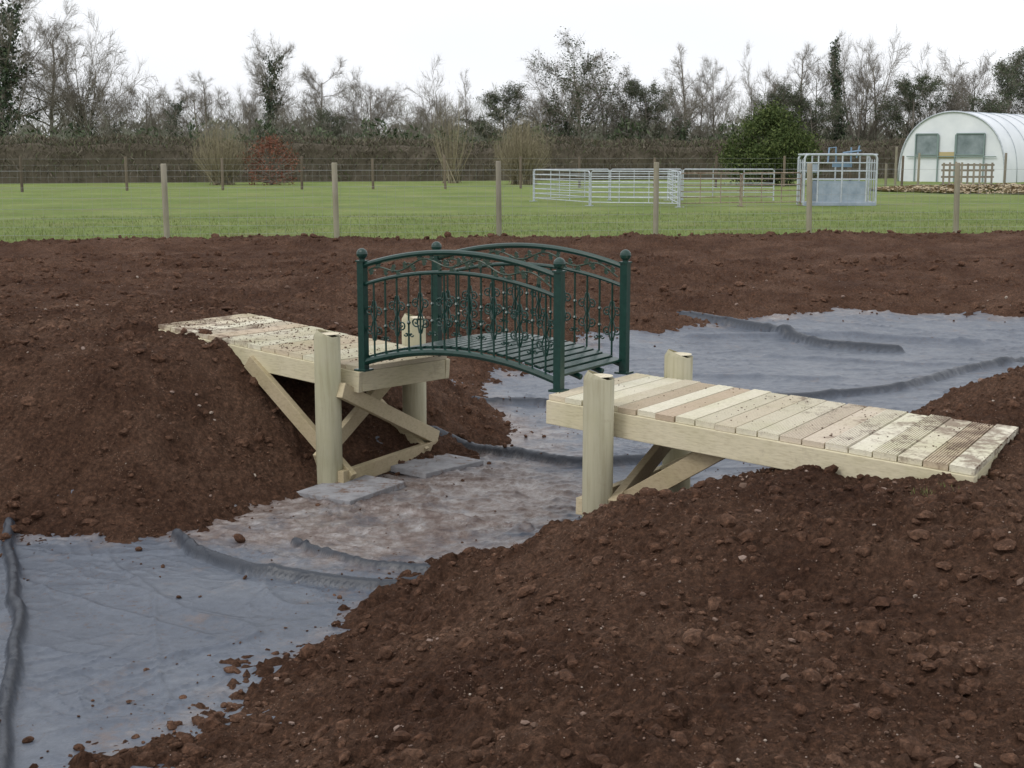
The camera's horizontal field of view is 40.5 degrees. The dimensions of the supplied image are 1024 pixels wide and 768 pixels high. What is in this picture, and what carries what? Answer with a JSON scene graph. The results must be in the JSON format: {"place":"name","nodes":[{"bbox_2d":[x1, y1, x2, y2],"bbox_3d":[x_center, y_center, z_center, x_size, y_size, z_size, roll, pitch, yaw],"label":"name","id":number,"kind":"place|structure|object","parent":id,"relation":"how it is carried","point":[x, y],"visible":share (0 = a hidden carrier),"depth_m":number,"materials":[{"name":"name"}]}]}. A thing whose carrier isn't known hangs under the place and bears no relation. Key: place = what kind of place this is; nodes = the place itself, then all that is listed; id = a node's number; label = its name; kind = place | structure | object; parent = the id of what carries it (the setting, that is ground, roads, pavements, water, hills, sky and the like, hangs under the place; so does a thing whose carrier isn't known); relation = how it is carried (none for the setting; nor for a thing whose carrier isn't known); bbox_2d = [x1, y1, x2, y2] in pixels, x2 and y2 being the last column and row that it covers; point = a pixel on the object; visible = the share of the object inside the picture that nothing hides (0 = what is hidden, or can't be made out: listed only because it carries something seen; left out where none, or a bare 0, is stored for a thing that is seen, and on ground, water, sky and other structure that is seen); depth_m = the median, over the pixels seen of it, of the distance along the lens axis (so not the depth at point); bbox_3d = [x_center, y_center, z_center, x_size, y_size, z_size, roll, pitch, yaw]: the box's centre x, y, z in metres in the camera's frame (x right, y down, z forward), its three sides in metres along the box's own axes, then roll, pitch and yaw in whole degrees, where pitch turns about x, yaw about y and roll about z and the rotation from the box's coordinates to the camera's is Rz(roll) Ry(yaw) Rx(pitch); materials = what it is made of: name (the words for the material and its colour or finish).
{"place":"outdoors","nodes":[
{"label":"outdoors","id":0,"kind":"place"},
{"bbox_2d":[0,178,1023,767],"bbox_3d":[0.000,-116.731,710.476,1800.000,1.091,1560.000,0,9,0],"label":"ground","id":1,"kind":"structure","parent":0,"point":[202,376],"depth_m":7.74,"materials":[{"name":"soil"}]},
{"bbox_2d":[0,22,44,116],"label":"bare tree","id":2,"kind":"object","parent":1,"relation":"on","point":[24,66],"visible":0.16,"depth_m":94.15,"materials":[{"name":"green plant"}]},
{"bbox_2d":[0,0,91,143],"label":"ivy clad tree","id":3,"kind":"object","parent":1,"relation":"on","point":[7,46],"visible":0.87,"depth_m":90.04,"materials":[{"name":"green plant"}]},
{"bbox_2d":[0,0,134,143],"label":"bare tree","id":4,"kind":"object","parent":1,"relation":"on","point":[45,32],"visible":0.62,"depth_m":92.35,"materials":[{"name":"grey plant"}]},
{"bbox_2d":[18,27,139,144],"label":"ivy clad tree","id":5,"kind":"object","parent":1,"relation":"on","point":[110,96],"visible":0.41,"depth_m":95.25,"materials":[{"name":"plant"}]},
{"bbox_2d":[25,5,160,145],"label":"bare tree","id":6,"kind":"object","parent":1,"relation":"on","point":[65,94],"visible":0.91,"depth_m":90.19,"materials":[{"name":"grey plant"}]},
{"bbox_2d":[87,80,137,144],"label":"ivy clad tree","id":7,"kind":"object","parent":1,"relation":"on","point":[115,128],"visible":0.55,"depth_m":91.11,"materials":[{"name":"plant"}]},
{"bbox_2d":[110,85,186,144],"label":"bare tree","id":8,"kind":"object","parent":1,"relation":"on","point":[146,115],"visible":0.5,"depth_m":97.76,"materials":[{"name":"brown plant"}]},
{"bbox_2d":[139,92,165,139],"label":"bare poplar tree","id":9,"kind":"object","parent":1,"relation":"on","point":[147,110],"visible":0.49,"depth_m":95.12,"materials":[{"name":"brown plant"}]},
{"bbox_2d":[148,84,204,144],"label":"ivy clad tree","id":10,"kind":"object","parent":1,"relation":"on","point":[176,110],"visible":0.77,"depth_m":90.97,"materials":[{"name":"plant"}]},
{"bbox_2d":[143,77,233,145],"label":"bare tree","id":11,"kind":"object","parent":1,"relation":"on","point":[194,112],"visible":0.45,"depth_m":97.32,"materials":[{"name":"brown plant"}]},
{"bbox_2d":[180,70,227,145],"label":"bare poplar tree","id":12,"kind":"object","parent":1,"relation":"on","point":[204,101],"visible":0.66,"depth_m":94.06,"materials":[{"name":"brown plant"}]},
{"bbox_2d":[182,103,256,184],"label":"willow shrub","id":13,"kind":"object","parent":1,"relation":"on","point":[216,152],"visible":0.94,"depth_m":69.81,"materials":[{"name":"brown plant"}]},
{"bbox_2d":[212,80,298,145],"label":"bare tree","id":14,"kind":"object","parent":1,"relation":"on","point":[252,106],"visible":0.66,"depth_m":95.61,"materials":[{"name":"brown plant"}]},
{"bbox_2d":[237,133,305,185],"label":"russet shrub","id":15,"kind":"object","parent":1,"relation":"on","point":[270,153],"visible":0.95,"depth_m":69.99,"materials":[{"name":"red plant"}]},
{"bbox_2d":[239,27,316,140],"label":"ivy clad tree","id":16,"kind":"object","parent":1,"relation":"on","point":[271,104],"visible":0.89,"depth_m":92.76,"materials":[{"name":"green plant"}]},
{"bbox_2d":[239,76,338,140],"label":"bare tree","id":17,"kind":"object","parent":1,"relation":"on","point":[283,125],"visible":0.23,"depth_m":98.31,"materials":[{"name":"brown plant"}]},
{"bbox_2d":[158,313,449,484],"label":"timber deck","id":18,"kind":"structure","parent":1,"relation":"on","point":[325,367],"depth_m":8.88,"materials":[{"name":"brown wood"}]},
{"bbox_2d":[354,241,633,392],"bbox_3d":[-0.114,-0.446,8.314,1.465,0.757,0.845,6,11,32],"label":"garden footbridge","id":19,"kind":"object","parent":18,"relation":"on","point":[558,356],"visible":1,"depth_m":8.20,"materials":[{"name":"green paint"}]},
{"bbox_2d":[276,55,360,141],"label":"bare tree","id":20,"kind":"object","parent":1,"relation":"on","point":[315,97],"visible":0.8,"depth_m":93.70,"materials":[{"name":"brown plant"}]},
{"bbox_2d":[308,107,366,144],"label":"tree","id":21,"kind":"object","parent":1,"relation":"on","point":[320,116],"visible":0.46,"depth_m":91.22,"materials":[{"name":"plant"}]},
{"bbox_2d":[293,66,421,143],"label":"bare tree","id":22,"kind":"object","parent":1,"relation":"on","point":[361,109],"visible":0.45,"depth_m":95.39,"materials":[{"name":"brown plant"}]},
{"bbox_2d":[315,74,409,144],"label":"bare tree","id":23,"kind":"object","parent":1,"relation":"on","point":[379,100],"visible":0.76,"depth_m":94.26,"materials":[{"name":"brown plant"}]},
{"bbox_2d":[387,91,454,144],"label":"bare tree","id":24,"kind":"object","parent":1,"relation":"on","point":[411,121],"visible":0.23,"depth_m":97.86,"materials":[{"name":"brown plant"}]},
{"bbox_2d":[370,53,472,144],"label":"bare tree","id":25,"kind":"object","parent":1,"relation":"on","point":[438,113],"visible":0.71,"depth_m":93.03,"materials":[{"name":"brown plant"}]},
{"bbox_2d":[408,100,460,144],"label":"bare tree","id":26,"kind":"object","parent":1,"relation":"on","point":[423,120],"visible":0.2,"depth_m":97.98,"materials":[{"name":"brown plant"}]},
{"bbox_2d":[0,155,903,191],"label":"wire stock fence","id":27,"kind":"object","parent":1,"relation":"on","point":[444,158],"visible":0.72,"depth_m":62.23,"materials":[{"name":"brown"}]},
{"bbox_2d":[421,75,482,182],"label":"bare sapling","id":28,"kind":"object","parent":1,"relation":"on","point":[452,169],"visible":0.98,"depth_m":73.88,"materials":[{"name":"brown plant"}]},
{"bbox_2d":[0,132,905,183],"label":"hedge","id":29,"kind":"object","parent":1,"relation":"on","point":[145,160],"visible":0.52,"depth_m":78.81,"materials":[{"name":"brown plant"}]},
{"bbox_2d":[7,113,905,146],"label":"woodland understorey","id":30,"kind":"object","parent":1,"relation":"on","point":[25,128],"visible":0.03,"depth_m":123.14,"materials":[{"name":"plant"}]},
{"bbox_2d":[0,104,924,148],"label":"distant undergrowth","id":31,"kind":"object","parent":1,"relation":"on","point":[371,129],"visible":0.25,"depth_m":88.78,"materials":[{"name":"plant"}]},
{"bbox_2d":[454,70,480,143],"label":"bare poplar tree","id":32,"kind":"object","parent":1,"relation":"on","point":[467,109],"visible":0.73,"depth_m":93.22,"materials":[{"name":"brown plant"}]},
{"bbox_2d":[447,80,534,147],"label":"pine tree","id":33,"kind":"object","parent":1,"relation":"on","point":[508,99],"visible":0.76,"depth_m":94.00,"materials":[{"name":"green plant"}]},
{"bbox_2d":[0,306,1023,767],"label":"pond liner","id":34,"kind":"object","parent":1,"relation":"on","point":[100,620],"visible":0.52,"depth_m":7.29,"materials":[{"name":"grey plastic"}]},
{"bbox_2d":[297,475,405,504],"bbox_3d":[-0.980,0.646,8.472,0.420,0.056,0.541,6,11,32],"label":"paving slab","id":35,"kind":"object","parent":34,"relation":"on","point":[351,492],"depth_m":8.40,"materials":[{"name":"concrete"}]},
{"bbox_2d":[389,453,483,478],"bbox_3d":[-0.520,0.534,9.132,0.400,0.051,0.561,8,12,39],"label":"paving slab","id":36,"kind":"object","parent":34,"relation":"on","point":[425,468],"depth_m":9.04,"materials":[{"name":"concrete"}]},
{"bbox_2d":[0,228,1023,767],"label":"soil clods","id":37,"kind":"object","parent":1,"relation":"on","point":[912,746],"visible":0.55,"depth_m":5.17,"materials":[{"name":"brown soil"}]},
{"bbox_2d":[0,161,1023,239],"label":"wire stock fence","id":38,"kind":"object","parent":1,"relation":"on","point":[808,214],"visible":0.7,"depth_m":24.79,"materials":[{"name":"brown wood"}]},
{"bbox_2d":[0,266,1023,767],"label":"stones","id":39,"kind":"object","parent":1,"relation":"on","point":[718,674],"visible":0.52,"depth_m":5.10,"materials":[{"name":"stone"}]},
{"bbox_2d":[3,79,1023,147],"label":"distant tree line","id":40,"kind":"object","parent":1,"relation":"on","point":[262,111],"visible":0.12,"depth_m":113.61,"materials":[{"name":"plant"}]},
{"bbox_2d":[480,104,564,184],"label":"willow shrub","id":41,"kind":"object","parent":1,"relation":"on","point":[519,147],"visible":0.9,"depth_m":70.69,"materials":[{"name":"brown plant"}]},
{"bbox_2d":[518,95,568,137],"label":"bare tree","id":42,"kind":"object","parent":1,"relation":"on","point":[546,116],"visible":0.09,"depth_m":96.96,"materials":[{"name":"brown plant"}]},
{"bbox_2d":[505,91,586,143],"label":"bare tree","id":43,"kind":"object","parent":1,"relation":"on","point":[536,113],"visible":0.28,"depth_m":96.69,"materials":[{"name":"green plant"}]},
{"bbox_2d":[533,169,593,205],"bbox_3d":[1.535,-6.293,44.217,0.280,1.066,4.275,-4,10,-23],"label":"metal sheep hurdle","id":44,"kind":"object","parent":1,"relation":"on","point":[550,184],"visible":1,"depth_m":43.96,"materials":[{"name":"metal"}]},
{"bbox_2d":[518,50,620,143],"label":"ivy clad tree","id":45,"kind":"object","parent":1,"relation":"on","point":[565,127],"visible":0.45,"depth_m":93.68,"materials":[{"name":"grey plant"}]},
{"bbox_2d":[534,169,610,200],"bbox_3d":[2.025,-6.704,46.683,2.746,1.066,0.280,-3,10,-19],"label":"metal sheep hurdle","id":46,"kind":"object","parent":1,"relation":"on","point":[559,183],"visible":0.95,"depth_m":46.67,"materials":[{"name":"metal"}]},
{"bbox_2d":[520,26,634,145],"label":"oak tree","id":47,"kind":"object","parent":1,"relation":"on","point":[588,64],"visible":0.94,"depth_m":91.85,"materials":[{"name":"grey plant"}]},
{"bbox_2d":[574,62,649,146],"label":"bare tree","id":48,"kind":"object","parent":1,"relation":"on","point":[594,93],"visible":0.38,"depth_m":94.28,"materials":[{"name":"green plant"}]},
{"bbox_2d":[588,171,678,206],"bbox_3d":[3.665,-5.865,41.653,2.800,1.066,0.280,4,10,23],"label":"metal sheep hurdle","id":49,"kind":"object","parent":1,"relation":"on","point":[619,192],"visible":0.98,"depth_m":41.67,"materials":[{"name":"metal"}]},
{"bbox_2d":[605,62,666,146],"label":"tree","id":50,"kind":"object","parent":1,"relation":"on","point":[626,104],"visible":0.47,"depth_m":95.01,"materials":[{"name":"brown plant"}]},
{"bbox_2d":[610,169,681,200],"bbox_3d":[4.575,-6.802,47.275,2.508,1.066,0.280,-1,10,-7],"label":"metal sheep hurdle","id":51,"kind":"object","parent":1,"relation":"on","point":[634,173],"visible":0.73,"depth_m":47.20,"materials":[{"name":"metal"}]},
{"bbox_2d":[616,77,681,145],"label":"pine tree","id":52,"kind":"object","parent":1,"relation":"on","point":[636,93],"visible":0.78,"depth_m":93.48,"materials":[{"name":"plant"}]},
{"bbox_2d":[614,68,683,142],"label":"bare tree","id":53,"kind":"object","parent":1,"relation":"on","point":[656,125],"visible":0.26,"depth_m":96.35,"materials":[{"name":"brown plant"}]},
{"bbox_2d":[667,169,672,199],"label":"metal sheep hurdle","id":54,"kind":"object","parent":1,"relation":"on","point":[668,180],"visible":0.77,"depth_m":46.10,"materials":[{"name":"metal"}]},
{"bbox_2d":[672,170,680,206],"bbox_3d":[5.040,-6.013,42.540,0.280,1.066,2.944,0,9,2],"label":"metal sheep hurdle","id":55,"kind":"object","parent":1,"relation":"on","point":[673,175],"visible":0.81,"depth_m":42.30,"materials":[{"name":"metal"}]},
{"bbox_2d":[655,73,715,146],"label":"ivy clad tree","id":56,"kind":"object","parent":1,"relation":"on","point":[678,118],"visible":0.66,"depth_m":91.82,"materials":[{"name":"plant"}]},
{"bbox_2d":[664,43,710,139],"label":"bare poplar tree","id":57,"kind":"object","parent":1,"relation":"on","point":[681,71],"visible":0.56,"depth_m":95.84,"materials":[{"name":"brown plant"}]},
{"bbox_2d":[676,72,721,143],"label":"bare tree","id":58,"kind":"object","parent":1,"relation":"on","point":[705,123],"visible":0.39,"depth_m":96.97,"materials":[{"name":"brown plant"}]},
{"bbox_2d":[680,172,740,206],"bbox_3d":[5.950,-5.824,41.558,2.066,1.016,0.280,-3,10,-20],"label":"metal sheep hurdle","id":59,"kind":"object","parent":1,"relation":"on","point":[720,190],"visible":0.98,"depth_m":41.58,"materials":[{"name":"silver metal"}]},
{"bbox_2d":[679,54,743,141],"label":"bare tree","id":60,"kind":"object","parent":1,"relation":"on","point":[716,101],"visible":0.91,"depth_m":94.65,"materials":[{"name":"grey plant"}]},
{"bbox_2d":[682,169,774,200],"bbox_3d":[7.375,-6.802,47.275,3.105,1.066,0.280,1,10,6],"label":"metal sheep hurdle","id":61,"kind":"object","parent":1,"relation":"on","point":[683,187],"visible":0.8,"depth_m":47.25,"materials":[{"name":"metal"}]},
{"bbox_2d":[720,39,790,138],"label":"bare tree","id":62,"kind":"object","parent":1,"relation":"on","point":[750,88],"visible":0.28,"depth_m":94.87,"materials":[{"name":"brown plant"}]},
{"bbox_2d":[739,67,795,118],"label":"bare tree","id":63,"kind":"object","parent":1,"relation":"on","point":[774,83],"visible":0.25,"depth_m":97.53,"materials":[{"name":"brown plant"}]},
{"bbox_2d":[710,95,831,185],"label":"bush","id":64,"kind":"object","parent":1,"relation":"on","point":[774,147],"visible":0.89,"depth_m":68.10,"materials":[{"name":"green plant"}]},
{"bbox_2d":[741,172,802,205],"bbox_3d":[7.900,-5.931,42.199,2.034,1.016,0.280,-3,10,-17],"label":"metal sheep hurdle","id":65,"kind":"object","parent":1,"relation":"on","point":[761,184],"visible":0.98,"depth_m":42.16,"materials":[{"name":"silver metal"}]},
{"bbox_2d":[738,79,821,139],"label":"tree","id":66,"kind":"object","parent":1,"relation":"on","point":[783,92],"visible":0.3,"depth_m":93.02,"materials":[{"name":"plant"}]},
{"bbox_2d":[546,349,1018,516],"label":"timber deck","id":67,"kind":"structure","parent":1,"relation":"on","point":[682,431],"depth_m":7.03,"materials":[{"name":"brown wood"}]},
{"bbox_2d":[164,313,1015,467],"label":"soil crumbs on decks","id":68,"kind":"object","parent":67,"relation":"on","point":[433,356],"visible":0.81,"depth_m":9.14,"materials":[{"name":"brown soil"}]},
{"bbox_2d":[779,41,827,128],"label":"bare poplar tree","id":69,"kind":"object","parent":1,"relation":"on","point":[802,62],"visible":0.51,"depth_m":94.41,"materials":[{"name":"brown plant"}]},
{"bbox_2d":[783,54,846,138],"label":"bare tree","id":70,"kind":"object","parent":1,"relation":"on","point":[824,88],"visible":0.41,"depth_m":96.17,"materials":[{"name":"brown plant"}]},
{"bbox_2d":[785,94,849,144],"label":"tree","id":71,"kind":"object","parent":1,"relation":"on","point":[829,116],"visible":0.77,"depth_m":92.69,"materials":[{"name":"plant"}]},
{"bbox_2d":[796,146,877,205],"bbox_3d":[10.000,-6.420,42.675,2.270,1.815,0.970,0,9,0],"label":"cattle crush","id":72,"kind":"object","parent":1,"relation":"on","point":[838,187],"visible":0.93,"depth_m":42.31,"materials":[{"name":"metal"}]},
{"bbox_2d":[814,30,867,146],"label":"bare poplar tree","id":73,"kind":"object","parent":1,"relation":"on","point":[834,58],"visible":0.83,"depth_m":94.08,"materials":[{"name":"green plant"}]},
{"bbox_2d":[843,60,893,141],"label":"bare tree","id":74,"kind":"object","parent":1,"relation":"on","point":[865,119],"visible":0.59,"depth_m":96.89,"materials":[{"name":"brown plant"}]},
{"bbox_2d":[828,19,913,146],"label":"bare tree","id":75,"kind":"object","parent":1,"relation":"on","point":[864,80],"visible":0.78,"depth_m":95.11,"materials":[{"name":"grey plant"}]},
{"bbox_2d":[851,52,904,147],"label":"bare poplar tree","id":76,"kind":"object","parent":1,"relation":"on","point":[874,136],"visible":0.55,"depth_m":96.16,"materials":[{"name":"brown plant"}]},
{"bbox_2d":[861,71,948,138],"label":"tree","id":77,"kind":"object","parent":1,"relation":"on","point":[911,96],"visible":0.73,"depth_m":92.87,"materials":[{"name":"green plant"}]},
{"bbox_2d":[879,70,938,144],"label":"bare tree","id":78,"kind":"object","parent":1,"relation":"on","point":[907,125],"visible":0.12,"depth_m":96.79,"materials":[{"name":"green plant"}]},
{"bbox_2d":[867,45,968,133],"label":"bare tree","id":79,"kind":"object","parent":1,"relation":"on","point":[943,109],"visible":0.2,"depth_m":95.70,"materials":[{"name":"brown plant"}]},
{"bbox_2d":[884,147,1006,186],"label":"gate posts","id":80,"kind":"object","parent":1,"relation":"on","point":[918,171],"visible":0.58,"depth_m":67.04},
{"bbox_2d":[869,183,1023,193],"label":"stone pile","id":81,"kind":"object","parent":1,"relation":"on","point":[1011,188],"visible":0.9,"depth_m":57.04,"materials":[{"name":"beige stone"}]},
{"bbox_2d":[897,111,1023,182],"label":"polytunnel","id":82,"kind":"structure","parent":1,"relation":"on","point":[937,140],"depth_m":76.87,"materials":[{"name":"plastic"}]},
{"bbox_2d":[930,44,998,112],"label":"ivy clad tree","id":83,"kind":"object","parent":1,"relation":"on","point":[953,105],"visible":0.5,"depth_m":93.74,"materials":[{"name":"plant"}]},
{"bbox_2d":[941,162,994,184],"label":"wooden pallet gate","id":84,"kind":"structure","parent":1,"relation":"on","point":[973,177],"depth_m":64.26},
{"bbox_2d":[938,53,1023,113],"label":"bare tree","id":85,"kind":"object","parent":1,"relation":"on","point":[974,75],"visible":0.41,"depth_m":96.38,"materials":[{"name":"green plant"}]},
{"bbox_2d":[962,46,1023,114],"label":"pine tree","id":86,"kind":"object","parent":1,"relation":"on","point":[1008,74],"visible":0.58,"depth_m":92.42,"materials":[{"name":"green plant"}]},
{"bbox_2d":[992,40,1023,114],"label":"oak tree","id":87,"kind":"object","parent":1,"relation":"on","point":[1022,106],"visible":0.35,"depth_m":94.61,"materials":[{"name":"green plant"}]},
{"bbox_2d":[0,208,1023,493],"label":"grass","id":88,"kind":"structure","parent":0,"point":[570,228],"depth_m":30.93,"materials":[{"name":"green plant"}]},
{"bbox_2d":[0,0,1023,137],"label":"sky","id":89,"kind":"structure","parent":0,"point":[394,42],"materials":[{"name":"white"}]}
]}

